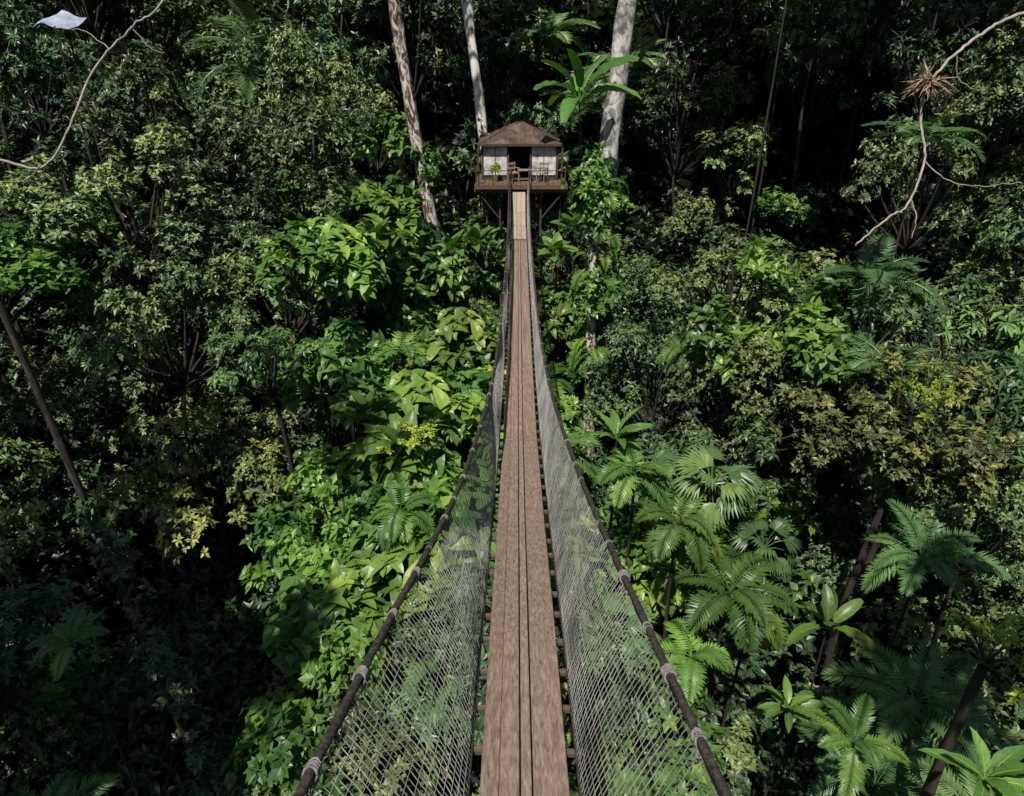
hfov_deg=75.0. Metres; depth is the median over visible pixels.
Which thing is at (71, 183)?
forest shrub
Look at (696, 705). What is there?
climbing plant
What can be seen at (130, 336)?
rainforest tree
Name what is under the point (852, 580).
young tree
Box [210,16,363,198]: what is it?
rainforest tree
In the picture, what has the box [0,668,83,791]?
forest shrub
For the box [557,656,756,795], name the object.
rainforest tree
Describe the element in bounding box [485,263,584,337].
broadleaf tree
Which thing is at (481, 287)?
broadleaf tree
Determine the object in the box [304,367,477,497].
broadleaf tree
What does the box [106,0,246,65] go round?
palm
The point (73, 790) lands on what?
palm
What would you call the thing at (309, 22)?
rainforest tree
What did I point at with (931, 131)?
palm
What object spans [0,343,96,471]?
forest shrub
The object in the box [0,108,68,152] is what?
forest shrub
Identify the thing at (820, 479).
forest shrub
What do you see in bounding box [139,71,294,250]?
rainforest tree
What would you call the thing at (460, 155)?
rainforest tree
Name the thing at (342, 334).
broadleaf tree
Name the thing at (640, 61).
palm
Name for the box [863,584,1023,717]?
forest shrub
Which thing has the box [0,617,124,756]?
forest shrub
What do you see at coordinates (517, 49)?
rainforest tree
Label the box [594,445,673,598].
palm
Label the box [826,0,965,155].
rainforest tree
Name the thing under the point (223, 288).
rainforest tree
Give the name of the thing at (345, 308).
broadleaf tree
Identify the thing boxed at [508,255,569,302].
forest shrub
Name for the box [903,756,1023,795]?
palm
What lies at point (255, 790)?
rainforest tree
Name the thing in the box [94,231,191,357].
rainforest tree
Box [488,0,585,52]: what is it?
rainforest tree
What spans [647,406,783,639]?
umbrella tree
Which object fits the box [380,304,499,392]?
climbing plant
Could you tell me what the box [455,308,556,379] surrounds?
broadleaf tree
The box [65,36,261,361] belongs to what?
rainforest tree
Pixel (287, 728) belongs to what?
broadleaf tree
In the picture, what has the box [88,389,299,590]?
rainforest tree
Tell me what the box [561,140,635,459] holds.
climber clad tree
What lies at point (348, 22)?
rainforest tree
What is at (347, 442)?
forest shrub
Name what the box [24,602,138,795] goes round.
tree fern
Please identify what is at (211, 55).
rainforest tree
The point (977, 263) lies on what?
forest shrub
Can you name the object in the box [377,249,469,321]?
climbing plant
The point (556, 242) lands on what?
elephant ear plant
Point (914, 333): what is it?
rainforest tree
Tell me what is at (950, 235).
emergent tree
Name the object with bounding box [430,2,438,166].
emergent tree
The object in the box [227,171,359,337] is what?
broadleaf tree
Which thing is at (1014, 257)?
rainforest tree
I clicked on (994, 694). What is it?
forest shrub
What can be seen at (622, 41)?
emergent tree
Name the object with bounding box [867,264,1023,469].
umbrella tree
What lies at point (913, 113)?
emergent tree
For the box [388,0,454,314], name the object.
emergent tree
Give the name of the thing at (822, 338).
broadleaf tree
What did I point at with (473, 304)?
rainforest tree
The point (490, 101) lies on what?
rainforest tree
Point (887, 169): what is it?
rainforest tree
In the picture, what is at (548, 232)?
rainforest tree
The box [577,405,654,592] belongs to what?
broadleaf shrub
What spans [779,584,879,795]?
banana plant
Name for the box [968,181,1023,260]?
rainforest tree
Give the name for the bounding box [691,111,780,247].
rainforest tree
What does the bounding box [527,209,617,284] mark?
rainforest tree
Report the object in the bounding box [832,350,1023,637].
umbrella tree
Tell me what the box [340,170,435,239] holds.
climbing plant
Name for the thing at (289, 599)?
climbing plant
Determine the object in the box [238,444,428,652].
broadleaf tree
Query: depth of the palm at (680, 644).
12.83 m
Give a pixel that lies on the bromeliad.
(927, 84)
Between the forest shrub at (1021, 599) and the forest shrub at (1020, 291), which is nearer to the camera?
the forest shrub at (1021, 599)
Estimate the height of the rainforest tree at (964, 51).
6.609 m
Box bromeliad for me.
[893,59,959,102]
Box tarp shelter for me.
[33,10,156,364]
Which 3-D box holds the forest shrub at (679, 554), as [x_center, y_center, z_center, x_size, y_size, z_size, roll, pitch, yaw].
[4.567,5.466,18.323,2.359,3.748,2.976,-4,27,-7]
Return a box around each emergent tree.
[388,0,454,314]
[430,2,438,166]
[461,0,502,283]
[594,0,637,289]
[735,0,786,308]
[747,0,790,249]
[874,0,940,267]
[946,6,1019,243]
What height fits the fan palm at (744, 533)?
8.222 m
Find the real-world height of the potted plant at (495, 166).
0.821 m
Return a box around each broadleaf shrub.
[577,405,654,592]
[757,675,825,795]
[918,727,1023,795]
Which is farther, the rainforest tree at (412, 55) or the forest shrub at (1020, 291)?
the rainforest tree at (412, 55)
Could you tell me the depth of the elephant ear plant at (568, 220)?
28.48 m
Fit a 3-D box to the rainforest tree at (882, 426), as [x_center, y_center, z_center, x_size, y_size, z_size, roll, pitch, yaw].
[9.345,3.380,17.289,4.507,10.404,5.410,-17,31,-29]
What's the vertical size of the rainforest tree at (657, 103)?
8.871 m
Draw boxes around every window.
[483,147,506,175]
[532,147,555,175]
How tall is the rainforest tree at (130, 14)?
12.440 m
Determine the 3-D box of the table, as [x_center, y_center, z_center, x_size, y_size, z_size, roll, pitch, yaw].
[0.550,-9.780,29.304,0.600,0.500,0.400,0,27,0]
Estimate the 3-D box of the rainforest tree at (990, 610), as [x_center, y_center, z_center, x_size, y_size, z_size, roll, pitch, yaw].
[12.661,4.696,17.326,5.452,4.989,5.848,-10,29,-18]
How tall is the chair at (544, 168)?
0.800 m
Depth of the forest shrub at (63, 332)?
26.21 m
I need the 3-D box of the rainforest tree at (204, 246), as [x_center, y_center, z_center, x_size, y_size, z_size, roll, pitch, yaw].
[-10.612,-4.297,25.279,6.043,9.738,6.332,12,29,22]
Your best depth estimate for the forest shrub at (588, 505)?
21.00 m
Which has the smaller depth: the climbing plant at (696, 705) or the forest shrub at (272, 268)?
the climbing plant at (696, 705)
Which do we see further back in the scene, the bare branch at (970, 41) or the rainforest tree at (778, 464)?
the rainforest tree at (778, 464)
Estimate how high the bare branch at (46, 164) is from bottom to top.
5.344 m
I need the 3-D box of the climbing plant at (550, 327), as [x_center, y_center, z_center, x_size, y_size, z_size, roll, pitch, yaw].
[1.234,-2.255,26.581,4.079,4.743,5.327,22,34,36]
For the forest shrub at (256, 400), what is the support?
on the ground
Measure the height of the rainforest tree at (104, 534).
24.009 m
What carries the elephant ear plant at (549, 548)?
on the ground
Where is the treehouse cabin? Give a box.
[474,121,567,312]
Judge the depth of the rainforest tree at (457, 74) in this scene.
36.38 m
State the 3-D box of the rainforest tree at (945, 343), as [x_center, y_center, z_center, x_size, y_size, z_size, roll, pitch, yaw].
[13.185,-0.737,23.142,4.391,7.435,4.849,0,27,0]
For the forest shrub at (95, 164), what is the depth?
31.87 m
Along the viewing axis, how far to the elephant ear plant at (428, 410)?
17.21 m
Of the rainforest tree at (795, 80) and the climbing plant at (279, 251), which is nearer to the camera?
the climbing plant at (279, 251)
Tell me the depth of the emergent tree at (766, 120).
26.98 m
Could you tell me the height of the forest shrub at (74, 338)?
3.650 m
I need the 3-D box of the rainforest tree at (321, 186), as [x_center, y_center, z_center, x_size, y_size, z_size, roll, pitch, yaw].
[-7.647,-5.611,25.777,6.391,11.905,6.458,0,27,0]
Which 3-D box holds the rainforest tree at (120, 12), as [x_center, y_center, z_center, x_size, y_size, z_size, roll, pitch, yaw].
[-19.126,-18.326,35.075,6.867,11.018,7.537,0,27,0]
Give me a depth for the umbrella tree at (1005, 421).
18.20 m
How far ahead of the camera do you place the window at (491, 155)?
29.41 m
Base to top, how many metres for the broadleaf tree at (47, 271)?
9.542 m
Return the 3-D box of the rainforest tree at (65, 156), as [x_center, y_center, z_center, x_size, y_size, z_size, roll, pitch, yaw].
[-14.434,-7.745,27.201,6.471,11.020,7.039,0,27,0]
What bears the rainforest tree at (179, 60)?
on the ground
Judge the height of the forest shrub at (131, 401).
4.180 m
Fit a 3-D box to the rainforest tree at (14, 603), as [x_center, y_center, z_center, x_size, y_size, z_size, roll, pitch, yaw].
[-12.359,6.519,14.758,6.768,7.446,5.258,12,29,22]
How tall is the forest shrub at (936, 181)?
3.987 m
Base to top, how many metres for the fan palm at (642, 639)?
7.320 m
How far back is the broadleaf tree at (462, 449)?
17.49 m
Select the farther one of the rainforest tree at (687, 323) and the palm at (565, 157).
the palm at (565, 157)
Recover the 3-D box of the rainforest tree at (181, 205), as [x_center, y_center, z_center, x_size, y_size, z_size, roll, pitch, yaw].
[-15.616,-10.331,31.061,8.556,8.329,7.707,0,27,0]
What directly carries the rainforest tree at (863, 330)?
on the ground
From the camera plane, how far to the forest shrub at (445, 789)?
12.73 m
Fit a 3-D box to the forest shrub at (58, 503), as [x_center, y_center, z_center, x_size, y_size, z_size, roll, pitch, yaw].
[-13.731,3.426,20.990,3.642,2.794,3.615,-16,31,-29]
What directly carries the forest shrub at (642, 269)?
on the ground
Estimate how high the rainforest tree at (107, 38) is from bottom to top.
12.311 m
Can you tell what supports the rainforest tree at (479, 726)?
on the ground
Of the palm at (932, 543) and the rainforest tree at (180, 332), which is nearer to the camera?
the palm at (932, 543)
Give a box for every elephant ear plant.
[259,598,348,688]
[329,387,398,572]
[356,217,403,332]
[365,409,444,469]
[395,188,432,267]
[417,393,457,537]
[435,229,473,310]
[460,223,499,301]
[536,232,578,362]
[545,531,564,568]
[550,213,587,349]
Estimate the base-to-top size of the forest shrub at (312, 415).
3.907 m
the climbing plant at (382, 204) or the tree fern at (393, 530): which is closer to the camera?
the tree fern at (393, 530)
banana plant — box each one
[532,48,641,284]
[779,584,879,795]
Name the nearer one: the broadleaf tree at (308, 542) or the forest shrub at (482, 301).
the broadleaf tree at (308, 542)
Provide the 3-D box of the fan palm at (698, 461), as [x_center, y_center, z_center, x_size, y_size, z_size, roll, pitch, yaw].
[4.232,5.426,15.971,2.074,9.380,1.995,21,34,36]
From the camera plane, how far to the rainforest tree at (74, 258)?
25.70 m
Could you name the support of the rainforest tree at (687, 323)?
on the ground
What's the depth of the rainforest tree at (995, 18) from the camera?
28.15 m
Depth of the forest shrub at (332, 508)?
20.29 m
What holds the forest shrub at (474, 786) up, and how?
on the ground
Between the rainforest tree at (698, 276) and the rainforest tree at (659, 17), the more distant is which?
the rainforest tree at (659, 17)
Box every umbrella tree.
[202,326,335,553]
[383,584,491,787]
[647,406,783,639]
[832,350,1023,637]
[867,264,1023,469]
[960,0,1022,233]
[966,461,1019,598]
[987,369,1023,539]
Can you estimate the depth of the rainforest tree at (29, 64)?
25.94 m
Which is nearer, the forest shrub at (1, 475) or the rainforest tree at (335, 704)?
the rainforest tree at (335, 704)
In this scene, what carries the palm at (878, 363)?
on the ground
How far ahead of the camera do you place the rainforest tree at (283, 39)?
27.50 m
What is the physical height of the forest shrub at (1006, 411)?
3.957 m
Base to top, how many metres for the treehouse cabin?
10.356 m
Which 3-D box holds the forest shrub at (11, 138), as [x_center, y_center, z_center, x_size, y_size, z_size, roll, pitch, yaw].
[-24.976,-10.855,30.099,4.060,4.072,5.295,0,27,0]
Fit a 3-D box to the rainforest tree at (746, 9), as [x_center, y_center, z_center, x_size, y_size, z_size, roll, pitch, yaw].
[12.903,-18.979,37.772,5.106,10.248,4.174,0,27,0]
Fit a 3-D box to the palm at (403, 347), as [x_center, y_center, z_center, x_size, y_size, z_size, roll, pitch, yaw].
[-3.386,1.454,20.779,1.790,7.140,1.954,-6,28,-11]
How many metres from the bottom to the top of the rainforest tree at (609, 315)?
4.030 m
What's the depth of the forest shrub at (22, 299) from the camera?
24.83 m
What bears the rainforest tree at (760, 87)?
on the ground
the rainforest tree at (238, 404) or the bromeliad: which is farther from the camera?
the rainforest tree at (238, 404)
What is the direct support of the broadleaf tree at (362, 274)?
on the ground
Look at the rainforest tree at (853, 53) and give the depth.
37.21 m
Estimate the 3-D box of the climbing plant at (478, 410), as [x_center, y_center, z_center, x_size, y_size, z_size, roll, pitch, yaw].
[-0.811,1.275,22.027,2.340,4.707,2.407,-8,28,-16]
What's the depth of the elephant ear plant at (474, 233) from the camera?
25.13 m
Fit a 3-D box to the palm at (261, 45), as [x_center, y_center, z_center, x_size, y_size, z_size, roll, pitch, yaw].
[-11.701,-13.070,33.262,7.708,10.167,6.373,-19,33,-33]
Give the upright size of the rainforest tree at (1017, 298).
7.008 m
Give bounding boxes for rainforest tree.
[0,0,35,188]
[0,0,104,271]
[0,0,106,170]
[0,35,127,199]
[0,57,234,323]
[0,107,27,342]
[0,116,242,454]
[0,176,12,222]
[0,295,236,795]
[0,433,65,584]
[0,565,108,795]
[2,0,120,82]
[4,155,148,320]
[34,67,185,235]
[36,272,237,461]
[47,0,106,108]
[56,249,219,421]
[60,83,275,264]
[60,245,260,559]
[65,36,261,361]
[88,0,211,72]
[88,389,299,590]
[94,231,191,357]
[117,153,295,396]
[126,2,140,34]
[129,16,291,154]
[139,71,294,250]
[147,171,275,293]
[161,219,375,449]
[162,333,272,430]
[165,6,247,109]
[166,389,304,514]
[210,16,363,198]
[213,99,355,228]
[219,84,373,391]
[222,17,365,191]
[227,710,408,795]
[247,0,395,175]
[268,329,413,528]
[270,0,326,66]
[280,685,479,795]
[281,53,399,178]
[295,0,435,115]
[299,0,403,174]
[321,11,389,77]
[344,0,466,168]
[366,556,656,785]
[376,0,433,45]
[388,114,544,305]
[413,0,544,169]
[430,0,544,114]
[433,273,507,343]
[441,0,555,197]
[460,192,584,281]
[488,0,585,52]
[502,98,579,213]
[526,205,610,292]
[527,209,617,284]
[547,265,615,306]
[554,0,562,106]
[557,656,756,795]
[558,307,644,392]
[578,313,727,480]
[584,0,590,73]
[596,0,758,176]
[627,51,742,235]
[635,221,851,493]
[638,0,696,119]
[659,270,810,416]
[659,321,857,533]
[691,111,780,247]
[696,0,818,113]
[703,0,788,151]
[719,276,916,550]
[728,267,964,518]
[730,366,879,477]
[752,7,872,157]
[775,332,1023,684]
[777,0,874,226]
[787,0,901,110]
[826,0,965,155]
[839,87,1023,323]
[857,0,1022,240]
[857,483,1023,652]
[858,276,966,375]
[871,17,1023,324]
[889,0,1007,121]
[893,462,1023,716]
[914,0,984,201]
[931,1,1023,164]
[951,31,994,75]
[954,265,1023,377]
[955,0,1023,305]
[961,0,1023,260]
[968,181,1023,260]
[997,35,1023,289]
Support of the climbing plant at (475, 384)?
on the ground
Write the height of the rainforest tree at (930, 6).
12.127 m
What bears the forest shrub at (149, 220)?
on the ground
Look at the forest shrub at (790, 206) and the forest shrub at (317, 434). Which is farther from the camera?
the forest shrub at (790, 206)
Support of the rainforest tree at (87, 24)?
on the ground
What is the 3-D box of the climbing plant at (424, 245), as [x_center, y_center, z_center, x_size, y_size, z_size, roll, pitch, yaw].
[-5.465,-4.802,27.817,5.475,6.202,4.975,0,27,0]
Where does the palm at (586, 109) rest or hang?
on the ground
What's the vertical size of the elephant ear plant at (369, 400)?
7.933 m
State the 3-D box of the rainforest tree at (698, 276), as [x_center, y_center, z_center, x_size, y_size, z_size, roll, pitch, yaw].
[6.591,-0.365,21.710,5.083,10.378,5.486,-22,34,-36]
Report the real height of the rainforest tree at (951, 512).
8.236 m
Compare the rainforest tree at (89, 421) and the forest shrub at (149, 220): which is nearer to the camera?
the rainforest tree at (89, 421)
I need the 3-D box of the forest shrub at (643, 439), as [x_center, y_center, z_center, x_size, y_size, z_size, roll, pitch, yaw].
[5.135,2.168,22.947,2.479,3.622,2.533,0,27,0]
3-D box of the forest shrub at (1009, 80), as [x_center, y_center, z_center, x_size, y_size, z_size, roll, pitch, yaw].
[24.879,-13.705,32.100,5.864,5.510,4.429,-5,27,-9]
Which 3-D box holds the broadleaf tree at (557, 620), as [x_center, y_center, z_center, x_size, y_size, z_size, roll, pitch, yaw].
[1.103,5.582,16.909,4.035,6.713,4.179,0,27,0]
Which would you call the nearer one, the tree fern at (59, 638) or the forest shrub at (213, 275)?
the tree fern at (59, 638)
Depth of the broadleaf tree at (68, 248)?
22.25 m
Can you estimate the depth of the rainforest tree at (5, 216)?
30.20 m
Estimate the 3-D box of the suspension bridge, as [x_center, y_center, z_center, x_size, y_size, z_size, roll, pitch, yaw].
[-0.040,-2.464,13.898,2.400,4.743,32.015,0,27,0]
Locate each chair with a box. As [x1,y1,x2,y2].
[507,162,519,182]
[536,162,548,182]
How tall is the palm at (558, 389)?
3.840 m
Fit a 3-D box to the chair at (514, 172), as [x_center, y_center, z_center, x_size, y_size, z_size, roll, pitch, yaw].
[0.070,-9.891,29.191,0.440,0.800,0.400,-17,32,-30]
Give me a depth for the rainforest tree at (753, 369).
17.19 m
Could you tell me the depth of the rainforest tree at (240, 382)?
23.56 m
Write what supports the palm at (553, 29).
on the ground
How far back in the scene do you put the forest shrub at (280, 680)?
17.01 m
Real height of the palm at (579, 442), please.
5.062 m
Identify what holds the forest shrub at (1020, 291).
on the ground
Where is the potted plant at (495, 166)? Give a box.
[490,162,501,181]
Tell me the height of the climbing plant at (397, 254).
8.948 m
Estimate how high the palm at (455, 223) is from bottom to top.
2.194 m
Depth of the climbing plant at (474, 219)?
29.94 m
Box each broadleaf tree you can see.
[0,174,151,387]
[0,214,98,499]
[222,623,441,795]
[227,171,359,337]
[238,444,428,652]
[279,284,450,373]
[372,389,499,591]
[422,261,486,315]
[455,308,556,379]
[476,676,733,795]
[480,503,625,656]
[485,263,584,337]
[679,236,883,558]
[932,138,1023,283]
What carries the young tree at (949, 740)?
on the ground
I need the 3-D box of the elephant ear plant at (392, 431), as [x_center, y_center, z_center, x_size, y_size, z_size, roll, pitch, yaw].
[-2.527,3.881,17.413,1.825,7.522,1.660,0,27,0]
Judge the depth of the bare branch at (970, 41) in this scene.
13.96 m
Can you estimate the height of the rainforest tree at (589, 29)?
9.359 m
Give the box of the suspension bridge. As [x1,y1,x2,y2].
[293,171,731,795]
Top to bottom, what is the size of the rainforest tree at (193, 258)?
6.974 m
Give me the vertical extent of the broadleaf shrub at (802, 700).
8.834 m
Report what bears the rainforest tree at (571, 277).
on the ground
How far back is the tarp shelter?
20.20 m
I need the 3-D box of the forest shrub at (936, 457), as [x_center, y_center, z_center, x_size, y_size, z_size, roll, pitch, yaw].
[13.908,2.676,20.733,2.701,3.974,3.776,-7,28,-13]
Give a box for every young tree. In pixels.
[376,416,438,652]
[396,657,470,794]
[819,374,962,698]
[919,607,1023,795]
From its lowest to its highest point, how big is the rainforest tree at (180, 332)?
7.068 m
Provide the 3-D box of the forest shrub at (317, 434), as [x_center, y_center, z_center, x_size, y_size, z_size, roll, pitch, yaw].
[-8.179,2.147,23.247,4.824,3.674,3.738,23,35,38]
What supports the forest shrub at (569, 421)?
on the ground
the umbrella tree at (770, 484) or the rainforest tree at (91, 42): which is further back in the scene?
the rainforest tree at (91, 42)
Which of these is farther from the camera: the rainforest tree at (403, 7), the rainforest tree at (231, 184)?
the rainforest tree at (403, 7)
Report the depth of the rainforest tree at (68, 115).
27.17 m
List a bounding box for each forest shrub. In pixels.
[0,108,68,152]
[0,130,20,156]
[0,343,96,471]
[0,385,45,440]
[0,469,8,483]
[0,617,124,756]
[0,639,195,788]
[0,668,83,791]
[3,230,79,338]
[4,458,145,561]
[26,128,143,195]
[42,269,146,344]
[51,168,108,228]
[67,317,175,399]
[93,388,228,469]
[107,323,231,432]
[129,201,187,240]
[197,263,254,306]
[214,406,346,501]
[232,372,332,431]
[249,295,329,410]
[257,465,376,575]
[266,666,402,729]
[269,265,284,273]
[285,401,370,494]
[344,413,404,445]
[351,580,475,704]
[430,783,479,795]
[438,600,637,769]
[455,297,494,313]
[459,755,585,795]
[476,358,601,460]
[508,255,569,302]
[551,492,620,545]
[552,508,690,637]
[560,291,621,347]
[565,638,689,788]
[599,238,667,308]
[622,483,690,538]
[633,411,686,482]
[648,521,734,632]
[654,185,734,246]
[680,468,821,601]
[730,186,822,233]
[764,407,880,510]
[775,621,1023,795]
[791,528,876,620]
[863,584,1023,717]
[871,373,966,415]
[888,169,955,225]
[917,349,984,423]
[918,237,1023,305]
[919,148,973,211]
[931,424,1006,502]
[961,303,1018,397]
[978,400,1011,425]
[984,550,1023,633]
[992,588,1023,670]
[1005,66,1023,170]
[1012,289,1023,318]
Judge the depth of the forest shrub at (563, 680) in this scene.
15.15 m
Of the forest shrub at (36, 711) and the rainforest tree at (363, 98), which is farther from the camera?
the rainforest tree at (363, 98)
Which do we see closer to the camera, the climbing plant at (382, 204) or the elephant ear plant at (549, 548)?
the elephant ear plant at (549, 548)
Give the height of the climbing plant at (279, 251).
10.444 m
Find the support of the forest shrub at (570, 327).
on the ground
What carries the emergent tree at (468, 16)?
on the ground
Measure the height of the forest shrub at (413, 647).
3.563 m
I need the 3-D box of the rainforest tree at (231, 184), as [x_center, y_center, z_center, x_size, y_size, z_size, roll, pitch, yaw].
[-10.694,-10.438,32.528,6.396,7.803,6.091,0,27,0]
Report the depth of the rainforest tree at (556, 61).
39.87 m
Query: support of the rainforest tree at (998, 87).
on the ground
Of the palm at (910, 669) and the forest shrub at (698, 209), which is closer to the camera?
the palm at (910, 669)
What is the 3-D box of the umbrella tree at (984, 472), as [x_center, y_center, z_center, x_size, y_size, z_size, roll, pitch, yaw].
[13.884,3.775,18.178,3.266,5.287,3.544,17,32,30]
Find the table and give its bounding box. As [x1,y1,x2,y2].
[518,169,530,181]
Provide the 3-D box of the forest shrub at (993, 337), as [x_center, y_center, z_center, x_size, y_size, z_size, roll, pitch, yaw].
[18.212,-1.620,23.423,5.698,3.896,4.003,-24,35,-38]
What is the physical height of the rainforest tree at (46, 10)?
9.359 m
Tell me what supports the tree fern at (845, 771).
on the ground
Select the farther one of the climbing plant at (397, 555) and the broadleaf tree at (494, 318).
the broadleaf tree at (494, 318)
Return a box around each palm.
[7,769,122,795]
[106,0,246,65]
[181,15,333,108]
[366,330,425,380]
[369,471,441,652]
[444,209,486,250]
[487,12,598,130]
[531,80,647,162]
[532,360,574,429]
[536,425,600,480]
[551,144,596,204]
[559,39,669,105]
[565,589,664,780]
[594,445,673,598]
[608,441,680,540]
[628,488,731,748]
[647,617,733,787]
[655,335,711,487]
[669,444,766,736]
[674,545,798,790]
[695,14,699,60]
[719,516,801,738]
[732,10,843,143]
[795,713,968,795]
[799,233,948,550]
[820,636,1022,793]
[824,331,974,618]
[833,112,989,477]
[859,498,1013,727]
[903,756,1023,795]
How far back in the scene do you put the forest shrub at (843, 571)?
18.71 m
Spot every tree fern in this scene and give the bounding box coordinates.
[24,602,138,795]
[803,693,909,795]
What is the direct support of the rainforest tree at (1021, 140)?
on the ground
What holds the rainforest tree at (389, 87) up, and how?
on the ground
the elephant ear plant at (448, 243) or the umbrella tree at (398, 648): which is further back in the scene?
the elephant ear plant at (448, 243)
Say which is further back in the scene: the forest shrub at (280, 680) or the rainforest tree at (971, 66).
the rainforest tree at (971, 66)
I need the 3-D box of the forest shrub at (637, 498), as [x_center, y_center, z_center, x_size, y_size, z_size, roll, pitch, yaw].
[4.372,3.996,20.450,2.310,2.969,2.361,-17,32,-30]
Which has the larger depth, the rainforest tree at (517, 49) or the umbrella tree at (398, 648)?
the rainforest tree at (517, 49)
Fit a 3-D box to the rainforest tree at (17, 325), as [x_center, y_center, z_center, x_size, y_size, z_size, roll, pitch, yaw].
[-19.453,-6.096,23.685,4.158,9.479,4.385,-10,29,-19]
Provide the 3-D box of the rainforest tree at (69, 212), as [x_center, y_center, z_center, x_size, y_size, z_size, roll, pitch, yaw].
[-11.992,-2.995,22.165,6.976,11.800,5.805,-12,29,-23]
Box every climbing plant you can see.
[253,235,342,536]
[263,564,389,679]
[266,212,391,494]
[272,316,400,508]
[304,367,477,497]
[315,509,462,757]
[321,177,424,318]
[330,108,409,182]
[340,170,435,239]
[341,217,438,293]
[341,224,427,333]
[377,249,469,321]
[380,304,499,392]
[382,367,491,530]
[385,429,603,610]
[406,248,490,302]
[448,214,527,307]
[472,366,505,491]
[497,280,608,375]
[583,499,669,580]
[596,612,713,775]
[598,511,707,624]
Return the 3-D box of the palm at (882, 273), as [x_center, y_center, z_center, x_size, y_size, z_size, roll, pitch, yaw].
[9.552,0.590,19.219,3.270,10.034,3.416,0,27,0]
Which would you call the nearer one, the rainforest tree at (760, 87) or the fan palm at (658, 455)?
the fan palm at (658, 455)
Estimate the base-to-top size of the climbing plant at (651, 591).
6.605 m
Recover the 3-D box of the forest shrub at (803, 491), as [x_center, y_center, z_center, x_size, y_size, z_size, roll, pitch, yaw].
[6.753,4.192,20.486,5.031,4.460,4.415,10,29,19]
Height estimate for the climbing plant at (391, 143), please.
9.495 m
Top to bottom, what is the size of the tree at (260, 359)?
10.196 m
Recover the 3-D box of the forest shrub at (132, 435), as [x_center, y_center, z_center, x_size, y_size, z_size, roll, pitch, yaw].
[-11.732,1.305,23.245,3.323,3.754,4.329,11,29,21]
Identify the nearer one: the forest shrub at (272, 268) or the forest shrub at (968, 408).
the forest shrub at (968, 408)
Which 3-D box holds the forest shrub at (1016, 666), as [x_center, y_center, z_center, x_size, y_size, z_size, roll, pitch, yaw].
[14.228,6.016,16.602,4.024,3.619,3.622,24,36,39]
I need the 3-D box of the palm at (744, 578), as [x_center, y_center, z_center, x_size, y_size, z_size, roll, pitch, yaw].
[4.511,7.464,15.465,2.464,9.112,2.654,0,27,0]
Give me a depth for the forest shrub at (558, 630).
17.16 m
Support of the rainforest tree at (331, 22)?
on the ground
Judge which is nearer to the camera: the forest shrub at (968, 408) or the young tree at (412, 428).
the young tree at (412, 428)
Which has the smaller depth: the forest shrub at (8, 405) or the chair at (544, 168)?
the forest shrub at (8, 405)
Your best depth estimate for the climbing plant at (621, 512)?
17.12 m
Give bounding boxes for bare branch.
[0,0,164,181]
[855,11,1023,245]
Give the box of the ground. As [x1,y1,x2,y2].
[0,0,1023,795]
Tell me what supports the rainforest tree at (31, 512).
on the ground
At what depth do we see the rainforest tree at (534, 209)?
30.97 m
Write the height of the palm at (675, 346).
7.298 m
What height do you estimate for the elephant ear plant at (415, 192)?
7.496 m
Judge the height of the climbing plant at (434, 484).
7.353 m
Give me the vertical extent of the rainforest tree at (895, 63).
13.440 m
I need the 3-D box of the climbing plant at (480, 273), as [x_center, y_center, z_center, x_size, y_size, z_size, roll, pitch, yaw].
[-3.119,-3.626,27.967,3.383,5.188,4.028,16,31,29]
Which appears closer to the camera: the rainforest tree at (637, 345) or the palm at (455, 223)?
the rainforest tree at (637, 345)
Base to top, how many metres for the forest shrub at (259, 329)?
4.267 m
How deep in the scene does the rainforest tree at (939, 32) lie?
33.55 m
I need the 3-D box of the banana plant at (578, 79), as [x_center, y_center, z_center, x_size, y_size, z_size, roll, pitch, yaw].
[3.169,-9.255,30.344,4.683,11.777,4.370,0,27,0]
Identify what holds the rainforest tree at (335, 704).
on the ground
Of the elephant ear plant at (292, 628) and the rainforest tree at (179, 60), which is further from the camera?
the rainforest tree at (179, 60)
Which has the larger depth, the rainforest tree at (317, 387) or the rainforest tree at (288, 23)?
the rainforest tree at (288, 23)
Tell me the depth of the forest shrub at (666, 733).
16.56 m
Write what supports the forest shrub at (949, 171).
on the ground
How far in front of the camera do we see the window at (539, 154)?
29.43 m
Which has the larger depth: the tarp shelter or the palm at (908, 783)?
the tarp shelter
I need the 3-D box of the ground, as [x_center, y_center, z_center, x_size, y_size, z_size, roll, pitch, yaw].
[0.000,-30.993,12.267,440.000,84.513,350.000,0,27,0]
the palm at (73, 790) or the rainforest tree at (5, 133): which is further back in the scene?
the rainforest tree at (5, 133)
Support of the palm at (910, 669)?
on the ground
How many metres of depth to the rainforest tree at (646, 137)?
36.83 m
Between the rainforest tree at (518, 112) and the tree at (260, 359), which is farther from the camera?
the rainforest tree at (518, 112)
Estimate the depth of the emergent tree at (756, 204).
32.44 m
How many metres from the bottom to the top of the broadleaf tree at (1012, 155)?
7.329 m
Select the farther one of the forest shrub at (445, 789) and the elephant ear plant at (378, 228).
the elephant ear plant at (378, 228)
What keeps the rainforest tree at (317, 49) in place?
on the ground
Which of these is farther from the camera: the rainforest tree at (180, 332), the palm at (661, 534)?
the rainforest tree at (180, 332)
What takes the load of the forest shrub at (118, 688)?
on the ground

